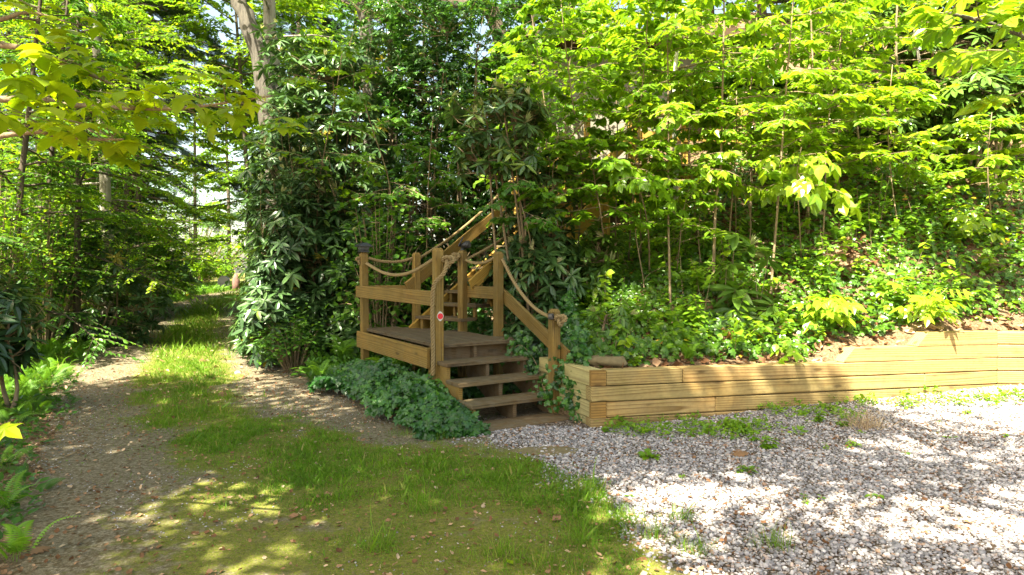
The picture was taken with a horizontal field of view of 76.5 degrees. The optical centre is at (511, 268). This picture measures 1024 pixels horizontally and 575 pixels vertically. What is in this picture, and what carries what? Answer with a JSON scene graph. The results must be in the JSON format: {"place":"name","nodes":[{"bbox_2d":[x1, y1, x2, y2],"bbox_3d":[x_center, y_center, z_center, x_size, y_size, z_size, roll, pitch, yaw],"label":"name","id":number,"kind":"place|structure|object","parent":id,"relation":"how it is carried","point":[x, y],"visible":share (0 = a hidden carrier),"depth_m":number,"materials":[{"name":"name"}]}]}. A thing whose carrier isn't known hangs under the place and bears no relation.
{"place":"outdoors","nodes":[
{"label":"outdoors","id":0,"kind":"place"},
{"bbox_2d":[0,273,547,574],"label":"ground","id":1,"kind":"structure","parent":0,"point":[94,558],"depth_m":3.17,"materials":[{"name":"brown soil"}]},
{"bbox_2d":[0,232,62,332],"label":"shrub","id":2,"kind":"object","parent":1,"relation":"on","point":[11,271],"visible":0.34,"depth_m":9.19,"materials":[{"name":"green plant"}]},
{"bbox_2d":[0,271,63,412],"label":"rhododendron","id":3,"kind":"object","parent":1,"relation":"on","point":[15,354],"visible":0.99,"depth_m":6.30,"materials":[{"name":"green plant"}]},
{"bbox_2d":[0,515,80,562],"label":"fern","id":4,"kind":"object","parent":1,"relation":"on","point":[15,545],"visible":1,"depth_m":3.13,"materials":[{"name":"green plant"}]},
{"bbox_2d":[0,365,83,539],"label":"weeds","id":5,"kind":"object","parent":1,"relation":"on","point":[9,442],"visible":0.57,"depth_m":5.16,"materials":[{"name":"green plant"}]},
{"bbox_2d":[0,143,89,338],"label":"shrub","id":6,"kind":"object","parent":1,"relation":"on","point":[23,234],"visible":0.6,"depth_m":9.56,"materials":[{"name":"green plant"}]},
{"bbox_2d":[0,144,134,349],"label":"shrub","id":7,"kind":"object","parent":1,"relation":"on","point":[49,233],"visible":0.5,"depth_m":11.14,"materials":[{"name":"green plant"}]},
{"bbox_2d":[0,0,155,260],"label":"forest tree","id":8,"kind":"object","parent":1,"relation":"on","point":[86,116],"visible":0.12,"depth_m":15.17,"materials":[{"name":"green plant"}]},
{"bbox_2d":[0,0,164,369],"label":"forest tree","id":9,"kind":"object","parent":1,"relation":"on","point":[24,161],"visible":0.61,"depth_m":10.08,"materials":[{"name":"green plant"}]},
{"bbox_2d":[0,4,192,347],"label":"forest tree","id":10,"kind":"object","parent":1,"relation":"on","point":[138,53],"visible":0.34,"depth_m":11.48,"materials":[{"name":"green plant"}]},
{"bbox_2d":[0,0,206,231],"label":"forest tree","id":11,"kind":"object","parent":1,"relation":"on","point":[155,132],"visible":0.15,"depth_m":15.53,"materials":[{"name":"green plant"}]},
{"bbox_2d":[0,2,208,331],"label":"tree","id":12,"kind":"object","parent":1,"relation":"on","point":[104,183],"visible":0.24,"depth_m":13.94,"materials":[{"name":"green plant"}]},
{"bbox_2d":[21,199,189,345],"bbox_3d":[-7.594,0.060,11.960,2.835,2.882,2.276,0,0,0],"label":"rhododendron","id":13,"kind":"object","parent":1,"relation":"on","point":[124,328],"visible":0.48,"depth_m":11.83,"materials":[{"name":"green plant"}]},
{"bbox_2d":[16,5,218,212],"bbox_3d":[-13.940,-4.205,23.205,6.260,11.214,6.295,0,0,-41],"label":"forest tree","id":14,"kind":"object","parent":1,"relation":"on","point":[196,185],"visible":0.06,"depth_m":23.32,"materials":[{"name":"green plant"}]},
{"bbox_2d":[0,283,236,423],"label":"fern ground cover","id":15,"kind":"object","parent":1,"relation":"on","point":[55,346],"visible":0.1,"depth_m":8.33,"materials":[{"name":"green plant"}]},
{"bbox_2d":[0,0,245,309],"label":"forest tree","id":16,"kind":"object","parent":1,"relation":"on","point":[114,7],"visible":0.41,"depth_m":12.05,"materials":[{"name":"green plant"}]},
{"bbox_2d":[7,0,241,286],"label":"forest tree","id":17,"kind":"object","parent":1,"relation":"on","point":[195,169],"visible":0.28,"depth_m":17.39,"materials":[{"name":"green plant"}]},
{"bbox_2d":[0,0,257,284],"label":"hemlock tree","id":18,"kind":"object","parent":1,"relation":"on","point":[162,12],"visible":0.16,"depth_m":18.99,"materials":[{"name":"green plant"}]},
{"bbox_2d":[52,2,226,234],"bbox_3d":[-17.996,-7.205,30.951,7.888,17.128,7.996,0,0,-36],"label":"hemlock tree","id":19,"kind":"object","parent":1,"relation":"on","point":[167,141],"visible":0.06,"depth_m":31.79,"materials":[{"name":"green plant"}]},
{"bbox_2d":[0,0,307,174],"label":"maple tree","id":20,"kind":"object","parent":1,"relation":"on","point":[119,151],"visible":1,"depth_m":2.77,"materials":[{"name":"green plant"}]},
{"bbox_2d":[152,52,233,271],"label":"forest tree","id":21,"kind":"object","parent":1,"relation":"on","point":[194,146],"visible":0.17,"depth_m":57.89,"materials":[{"name":"green plant"}]},
{"bbox_2d":[197,41,254,277],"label":"forest tree","id":22,"kind":"object","parent":1,"relation":"on","point":[224,189],"visible":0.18,"depth_m":65.89,"materials":[{"name":"green plant"}]},
{"bbox_2d":[194,0,359,228],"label":"hemlock tree","id":23,"kind":"object","parent":1,"relation":"on","point":[328,20],"visible":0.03,"depth_m":29.92,"materials":[{"name":"green plant"}]},
{"bbox_2d":[159,0,417,300],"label":"forest tree","id":24,"kind":"object","parent":1,"relation":"on","point":[326,45],"visible":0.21,"depth_m":18.37,"materials":[{"name":"green plant"}]},
{"bbox_2d":[290,334,450,412],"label":"verge plants","id":25,"kind":"object","parent":1,"relation":"on","point":[334,359],"visible":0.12,"depth_m":8.36,"materials":[{"name":"green plant"}]},
{"bbox_2d":[356,115,640,430],"bbox_3d":[0.666,-0.598,8.458,5.346,4.195,3.390,0,0,-44],"label":"wooden stairway","id":26,"kind":"object","parent":1,"relation":"on","point":[472,356],"visible":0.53,"depth_m":6.93,"materials":[{"name":"brown wood"}]},
{"bbox_2d":[500,328,547,404],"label":"climbing ivy","id":27,"kind":"object","parent":26,"relation":"attached to","point":[527,339],"visible":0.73,"depth_m":6.65,"materials":[{"name":"green plant"}]},
{"bbox_2d":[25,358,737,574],"bbox_3d":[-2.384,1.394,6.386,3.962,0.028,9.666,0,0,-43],"label":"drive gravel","id":28,"kind":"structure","parent":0,"point":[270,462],"depth_m":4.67,"materials":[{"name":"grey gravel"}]},
{"bbox_2d":[0,277,794,574],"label":"grass","id":29,"kind":"structure","parent":0,"point":[198,438],"depth_m":4.48,"materials":[{"name":"green plant"}]},
{"bbox_2d":[0,0,952,272],"label":"sky","id":30,"kind":"structure","parent":0,"point":[212,12],"materials":[{"name":"white"}]},
{"bbox_2d":[1,290,1023,574],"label":"driveway","id":31,"kind":"structure","parent":0,"point":[111,462],"depth_m":3.97,"materials":[{"name":"grey gravel"}]},
{"bbox_2d":[115,222,185,321],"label":"shrub","id":32,"kind":"object","parent":31,"relation":"on","point":[152,267],"visible":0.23,"depth_m":16.46,"materials":[{"name":"green plant"}]},
{"bbox_2d":[248,300,332,370],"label":"shrub","id":33,"kind":"object","parent":31,"relation":"on","point":[281,357],"visible":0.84,"depth_m":8.77,"materials":[{"name":"green plant"}]},
{"bbox_2d":[0,368,703,574],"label":"drive leaf litter","id":34,"kind":"object","parent":31,"relation":"on","point":[208,571],"visible":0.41,"depth_m":4.19,"materials":[{"name":"plant"}]},
{"bbox_2d":[448,384,1023,574],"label":"gravel","id":35,"kind":"structure","parent":31,"relation":"on","point":[964,510],"depth_m":4.10,"materials":[{"name":"grey gravel"}]},
{"bbox_2d":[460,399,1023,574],"bbox_3d":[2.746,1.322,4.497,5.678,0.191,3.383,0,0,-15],"label":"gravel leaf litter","id":36,"kind":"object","parent":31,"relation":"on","point":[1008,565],"visible":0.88,"depth_m":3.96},
{"bbox_2d":[359,12,1023,422],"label":"hillside","id":37,"kind":"structure","parent":0,"point":[827,352],"depth_m":7.96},
{"bbox_2d":[110,0,360,281],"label":"forest tree","id":38,"kind":"object","parent":37,"relation":"on","point":[197,40],"visible":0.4,"depth_m":17.12,"materials":[{"name":"green plant"}]},
{"bbox_2d":[230,0,285,252],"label":"oak tree","id":39,"kind":"object","parent":37,"relation":"on","point":[244,11],"visible":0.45,"depth_m":13.34,"materials":[{"name":"grey plant"}]},
{"bbox_2d":[224,151,320,369],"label":"rhododendron","id":40,"kind":"object","parent":37,"relation":"on","point":[263,303],"visible":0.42,"depth_m":9.13,"materials":[{"name":"green plant"}]},
{"bbox_2d":[223,89,348,355],"bbox_3d":[-3.875,-0.788,11.162,2.255,4.623,2.243,0,0,-44],"label":"rhododendron","id":41,"kind":"object","parent":37,"relation":"on","point":[278,138],"visible":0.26,"depth_m":10.85,"materials":[{"name":"green plant"}]},
{"bbox_2d":[231,0,376,162],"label":"oak tree","id":42,"kind":"object","parent":37,"relation":"on","point":[269,12],"visible":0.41,"depth_m":14.29,"materials":[{"name":"green plant"}]},
{"bbox_2d":[230,46,386,279],"bbox_3d":[-2.988,-0.895,9.604,2.226,4.613,2.333,0,0,-22],"label":"sapling","id":43,"kind":"object","parent":37,"relation":"on","point":[341,91],"visible":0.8,"depth_m":9.48,"materials":[{"name":"green plant"}]},
{"bbox_2d":[244,18,408,273],"bbox_3d":[-3.438,-1.653,12.108,2.900,5.798,2.568,0,0,0],"label":"rhododendron","id":44,"kind":"object","parent":37,"relation":"on","point":[313,61],"visible":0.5,"depth_m":11.86,"materials":[{"name":"green plant"}]},
{"bbox_2d":[259,126,396,361],"bbox_3d":[-2.688,-0.342,9.919,2.027,3.612,2.474,0,0,0],"label":"rhododendron","id":45,"kind":"object","parent":37,"relation":"on","point":[328,236],"visible":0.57,"depth_m":9.38,"materials":[{"name":"green plant"}]},
{"bbox_2d":[306,274,375,362],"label":"rhododendron","id":46,"kind":"object","parent":37,"relation":"on","point":[343,328],"visible":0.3,"depth_m":9.20,"materials":[{"name":"green plant"}]},
{"bbox_2d":[325,226,429,342],"bbox_3d":[-1.921,0.335,9.466,1.609,1.911,1.059,0,0,0],"label":"mountain laurel","id":47,"kind":"object","parent":37,"relation":"on","point":[397,283],"visible":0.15,"depth_m":9.28,"materials":[{"name":"green plant"}]},
{"bbox_2d":[321,86,450,301],"bbox_3d":[-1.826,-0.704,9.370,1.984,3.748,2.142,0,0,0],"label":"sapling","id":48,"kind":"object","parent":37,"relation":"on","point":[355,104],"visible":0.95,"depth_m":9.26,"materials":[{"name":"green plant"}]},
{"bbox_2d":[321,156,455,356],"bbox_3d":[-1.763,-0.116,9.201,1.838,2.823,1.640,0,0,-23],"label":"shrub","id":49,"kind":"object","parent":37,"relation":"on","point":[394,312],"visible":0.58,"depth_m":9.05,"materials":[{"name":"green plant"}]},
{"bbox_2d":[321,0,457,254],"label":"mountain laurel","id":50,"kind":"object","parent":37,"relation":"on","point":[379,16],"visible":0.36,"depth_m":13.06,"materials":[{"name":"green plant"}]},
{"bbox_2d":[305,357,514,440],"bbox_3d":[-0.953,1.212,7.016,2.065,0.535,3.522,0,0,-32],"label":"ivy patch","id":51,"kind":"object","parent":37,"relation":"on","point":[419,398],"visible":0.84,"depth_m":6.00,"materials":[{"name":"green plant"}]},
{"bbox_2d":[354,119,484,316],"bbox_3d":[-1.631,-0.728,10.800,2.233,3.334,1.976,0,0,-36],"label":"mountain laurel","id":52,"kind":"object","parent":37,"relation":"on","point":[440,233],"visible":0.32,"depth_m":10.63,"materials":[{"name":"green plant"}]},
{"bbox_2d":[376,112,476,289],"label":"sapling","id":53,"kind":"object","parent":37,"relation":"on","point":[413,175],"visible":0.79,"depth_m":9.61,"materials":[{"name":"green plant"}]},
{"bbox_2d":[374,0,535,285],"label":"mountain laurel","id":54,"kind":"object","parent":37,"relation":"on","point":[458,38],"visible":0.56,"depth_m":12.09,"materials":[{"name":"green plant"}]},
{"bbox_2d":[448,202,495,309],"bbox_3d":[-0.662,-0.148,10.537,0.900,1.858,0.910,0,0,29],"label":"mountain laurel","id":55,"kind":"object","parent":37,"relation":"on","point":[464,217],"visible":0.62,"depth_m":10.43,"materials":[{"name":"green plant"}]},
{"bbox_2d":[435,75,549,335],"bbox_3d":[-0.234,-0.555,7.882,1.473,3.696,1.312,0,0,0],"label":"rhododendron","id":56,"kind":"object","parent":37,"relation":"on","point":[499,107],"visible":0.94,"depth_m":7.73,"materials":[{"name":"green plant"}]},
{"bbox_2d":[438,39,581,236],"bbox_3d":[0.092,-2.574,13.325,3.452,4.997,3.913,0,0,0],"label":"shrub","id":57,"kind":"object","parent":37,"relation":"on","point":[540,147],"visible":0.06,"depth_m":12.86,"materials":[{"name":"green plant"}]},
{"bbox_2d":[445,137,578,254],"bbox_3d":[0.263,-1.292,12.500,3.254,2.805,1.387,0,0,0],"label":"mountain laurel","id":58,"kind":"object","parent":37,"relation":"on","point":[476,199],"visible":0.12,"depth_m":12.29,"materials":[{"name":"green plant"}]},
{"bbox_2d":[444,265,592,393],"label":"ivy beside steps","id":59,"kind":"object","parent":37,"relation":"on","point":[573,330],"visible":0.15,"depth_m":7.19,"materials":[{"name":"green plant"}]},
{"bbox_2d":[473,160,563,250],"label":"sapling","id":60,"kind":"object","parent":37,"relation":"on","point":[508,201],"visible":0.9,"depth_m":7.43,"materials":[{"name":"green plant"}]},
{"bbox_2d":[484,235,571,366],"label":"rhododendron","id":61,"kind":"object","parent":37,"relation":"on","point":[534,275],"visible":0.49,"depth_m":7.58,"materials":[{"name":"green plant"}]},
{"bbox_2d":[467,135,599,326],"bbox_3d":[0.269,-0.250,8.135,1.434,2.922,1.515,0,0,44],"label":"rhododendron","id":62,"kind":"object","parent":37,"relation":"on","point":[562,253],"visible":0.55,"depth_m":7.90,"materials":[{"name":"green plant"}]},
{"bbox_2d":[473,0,610,189],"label":"sapling","id":63,"kind":"object","parent":37,"relation":"on","point":[516,33],"visible":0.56,"depth_m":9.06,"materials":[{"name":"green plant"}]},
{"bbox_2d":[517,121,606,276],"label":"sapling","id":64,"kind":"object","parent":37,"relation":"on","point":[587,188],"visible":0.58,"depth_m":7.68,"materials":[{"name":"green plant"}]},
{"bbox_2d":[491,0,634,136],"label":"sapling","id":65,"kind":"object","parent":37,"relation":"on","point":[606,12],"visible":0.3,"depth_m":10.30,"materials":[{"name":"green plant"}]},
{"bbox_2d":[485,0,657,244],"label":"sapling","id":66,"kind":"object","parent":37,"relation":"on","point":[587,19],"visible":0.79,"depth_m":8.27,"materials":[{"name":"green plant"}]},
{"bbox_2d":[529,112,653,253],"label":"sapling","id":67,"kind":"object","parent":37,"relation":"on","point":[593,143],"visible":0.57,"depth_m":7.82,"materials":[{"name":"green plant"}]},
{"bbox_2d":[565,216,634,303],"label":"rhododendron","id":68,"kind":"object","parent":37,"relation":"on","point":[596,240],"visible":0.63,"depth_m":8.21,"materials":[{"name":"green plant"}]},
{"bbox_2d":[536,0,686,258],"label":"sapling","id":69,"kind":"object","parent":37,"relation":"on","point":[591,38],"visible":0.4,"depth_m":9.14,"materials":[{"name":"green plant"}]},
{"bbox_2d":[586,304,639,344],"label":"rhododendron","id":70,"kind":"object","parent":37,"relation":"on","point":[623,318],"visible":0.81,"depth_m":6.54,"materials":[{"name":"green plant"}]},
{"bbox_2d":[543,0,696,231],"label":"sapling","id":71,"kind":"object","parent":37,"relation":"on","point":[589,32],"visible":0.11,"depth_m":10.87,"materials":[{"name":"green plant"}]},
{"bbox_2d":[566,92,698,262],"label":"sapling","id":72,"kind":"object","parent":37,"relation":"on","point":[645,116],"visible":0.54,"depth_m":8.03,"materials":[{"name":"green plant"}]},
{"bbox_2d":[572,156,698,271],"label":"sapling","id":73,"kind":"object","parent":37,"relation":"on","point":[640,181],"visible":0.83,"depth_m":7.62,"materials":[{"name":"green plant"}]},
{"bbox_2d":[507,28,779,193],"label":"house","id":74,"kind":"structure","parent":37,"relation":"on","point":[687,62],"depth_m":14.10,"materials":[{"name":"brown wood"}]},
{"bbox_2d":[564,0,734,258],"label":"sapling","id":75,"kind":"object","parent":37,"relation":"on","point":[617,88],"visible":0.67,"depth_m":8.09,"materials":[{"name":"green plant"}]},
{"bbox_2d":[589,0,765,224],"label":"sapling","id":76,"kind":"object","parent":37,"relation":"on","point":[675,63],"visible":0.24,"depth_m":9.28,"materials":[{"name":"green plant"}]},
{"bbox_2d":[628,189,736,268],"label":"sapling","id":77,"kind":"object","parent":37,"relation":"on","point":[707,203],"visible":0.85,"depth_m":7.87,"materials":[{"name":"green plant"}]},
{"bbox_2d":[608,0,760,309],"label":"sapling","id":78,"kind":"object","parent":37,"relation":"on","point":[667,51],"visible":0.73,"depth_m":7.85,"materials":[{"name":"green plant"}]},
{"bbox_2d":[618,84,781,242],"bbox_3d":[2.351,-1.365,8.301,1.626,2.080,1.784,0,0,-29],"label":"sapling","id":79,"kind":"object","parent":37,"relation":"on","point":[676,95],"visible":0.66,"depth_m":7.98,"materials":[{"name":"green plant"}]},
{"bbox_2d":[655,0,813,290],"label":"sapling","id":80,"kind":"object","parent":37,"relation":"on","point":[734,16],"visible":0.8,"depth_m":7.79,"materials":[{"name":"green plant"}]},
{"bbox_2d":[702,231,789,328],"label":"rhododendron","id":81,"kind":"object","parent":37,"relation":"on","point":[751,250],"visible":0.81,"depth_m":7.13,"materials":[{"name":"green plant"}]},
{"bbox_2d":[677,91,820,257],"bbox_3d":[3.041,-1.165,8.305,1.714,2.207,1.921,0,0,27],"label":"sapling","id":82,"kind":"object","parent":37,"relation":"on","point":[766,152],"visible":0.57,"depth_m":7.99,"materials":[{"name":"green plant"}]},
{"bbox_2d":[678,0,846,231],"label":"sapling","id":83,"kind":"object","parent":37,"relation":"on","point":[777,9],"visible":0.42,"depth_m":8.77,"materials":[{"name":"green plant"}]},
{"bbox_2d":[696,0,876,298],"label":"sapling","id":84,"kind":"object","parent":37,"relation":"on","point":[816,45],"visible":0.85,"depth_m":7.69,"materials":[{"name":"green plant"}]},
{"bbox_2d":[550,143,1023,367],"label":"leaf litter","id":85,"kind":"object","parent":37,"relation":"on","point":[819,346],"visible":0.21,"depth_m":7.77,"materials":[{"name":"plant"}]},
{"bbox_2d":[551,77,1023,367],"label":"ivy ground cover","id":86,"kind":"object","parent":37,"relation":"on","point":[632,285],"visible":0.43,"depth_m":7.82,"materials":[{"name":"green plant"}]},
{"bbox_2d":[574,89,1023,354],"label":"undergrowth","id":87,"kind":"object","parent":37,"relation":"on","point":[654,256],"visible":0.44,"depth_m":7.90,"materials":[{"name":"green plant"}]},
{"bbox_2d":[744,147,861,257],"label":"sapling","id":88,"kind":"object","parent":37,"relation":"on","point":[842,200],"visible":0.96,"depth_m":7.30,"materials":[{"name":"green plant"}]},
{"bbox_2d":[732,1,901,234],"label":"sapling","id":89,"kind":"object","parent":37,"relation":"on","point":[807,22],"visible":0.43,"depth_m":8.45,"materials":[{"name":"green plant"}]},
{"bbox_2d":[787,294,870,334],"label":"seedling","id":90,"kind":"object","parent":37,"relation":"on","point":[831,308],"visible":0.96,"depth_m":6.76,"materials":[{"name":"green plant"}]},
{"bbox_2d":[754,78,924,241],"bbox_3d":[4.203,-1.351,8.495,1.995,2.220,1.594,0,0,26],"label":"sapling","id":91,"kind":"object","parent":37,"relation":"on","point":[870,152],"visible":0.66,"depth_m":8.28,"materials":[{"name":"green plant"}]},
{"bbox_2d":[761,0,955,205],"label":"sapling","id":92,"kind":"object","parent":37,"relation":"on","point":[890,38],"visible":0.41,"depth_m":9.29,"materials":[{"name":"green plant"}]},
{"bbox_2d":[781,0,956,178],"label":"sapling","id":93,"kind":"object","parent":37,"relation":"on","point":[886,54],"visible":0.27,"depth_m":9.68,"materials":[{"name":"green plant"}]},
{"bbox_2d":[813,64,959,236],"bbox_3d":[5.077,-1.490,8.554,1.594,2.410,1.739,0,0,-32],"label":"sapling","id":94,"kind":"object","parent":37,"relation":"on","point":[897,92],"visible":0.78,"depth_m":8.46,"materials":[{"name":"green plant"}]},
{"bbox_2d":[824,0,973,164],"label":"sapling","id":95,"kind":"object","parent":37,"relation":"on","point":[917,42],"visible":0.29,"depth_m":10.19,"materials":[{"name":"green plant"}]},
{"bbox_2d":[849,69,954,148],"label":"rhododendron","id":96,"kind":"object","parent":37,"relation":"on","point":[925,122],"visible":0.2,"depth_m":10.06,"materials":[{"name":"green plant"}]},
{"bbox_2d":[796,0,1023,75],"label":"rhododendron","id":97,"kind":"object","parent":37,"relation":"on","point":[975,37],"visible":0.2,"depth_m":12.70,"materials":[{"name":"green plant"}]},
{"bbox_2d":[838,0,984,73],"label":"sapling","id":98,"kind":"object","parent":37,"relation":"on","point":[935,3],"visible":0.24,"depth_m":10.79,"materials":[{"name":"green plant"}]},
{"bbox_2d":[888,287,973,326],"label":"seedling","id":99,"kind":"object","parent":37,"relation":"on","point":[927,313],"visible":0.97,"depth_m":6.79,"materials":[{"name":"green plant"}]},
{"bbox_2d":[905,0,1023,117],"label":"chestnut tree","id":100,"kind":"object","parent":37,"relation":"on","point":[1008,15],"visible":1,"depth_m":6.77,"materials":[{"name":"green plant"}]},
{"bbox_2d":[931,205,1008,247],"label":"seedling","id":101,"kind":"object","parent":37,"relation":"on","point":[969,226],"visible":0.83,"depth_m":8.16,"materials":[{"name":"green plant"}]},
{"bbox_2d":[922,112,1023,218],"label":"sapling","id":102,"kind":"object","parent":37,"relation":"on","point":[969,125],"visible":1,"depth_m":8.61,"materials":[{"name":"green plant"}]},
{"bbox_2d":[930,47,1023,187],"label":"rhododendron","id":103,"kind":"object","parent":37,"relation":"on","point":[964,94],"visible":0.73,"depth_m":9.37,"materials":[{"name":"green plant"}]},
{"bbox_2d":[478,385,1023,430],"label":"gravel parking area","id":104,"kind":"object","parent":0,"point":[564,423],"visible":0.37,"depth_m":5.89,"materials":[{"name":"grey gravel"}]},
{"bbox_2d":[539,330,1023,427],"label":"retaining wall","id":105,"kind":"structure","parent":104,"relation":"on","point":[949,360],"depth_m":6.28,"materials":[{"name":"brown wood"}]},
{"bbox_2d":[553,352,584,422],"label":"climbing ivy","id":106,"kind":"object","parent":105,"relation":"attached to","point":[567,403],"visible":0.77,"depth_m":6.00,"materials":[{"name":"green plant"}]},
{"bbox_2d":[603,385,1023,441],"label":"weeds","id":107,"kind":"object","parent":104,"relation":"on","point":[775,407],"visible":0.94,"depth_m":5.75,"materials":[{"name":"green plant"}]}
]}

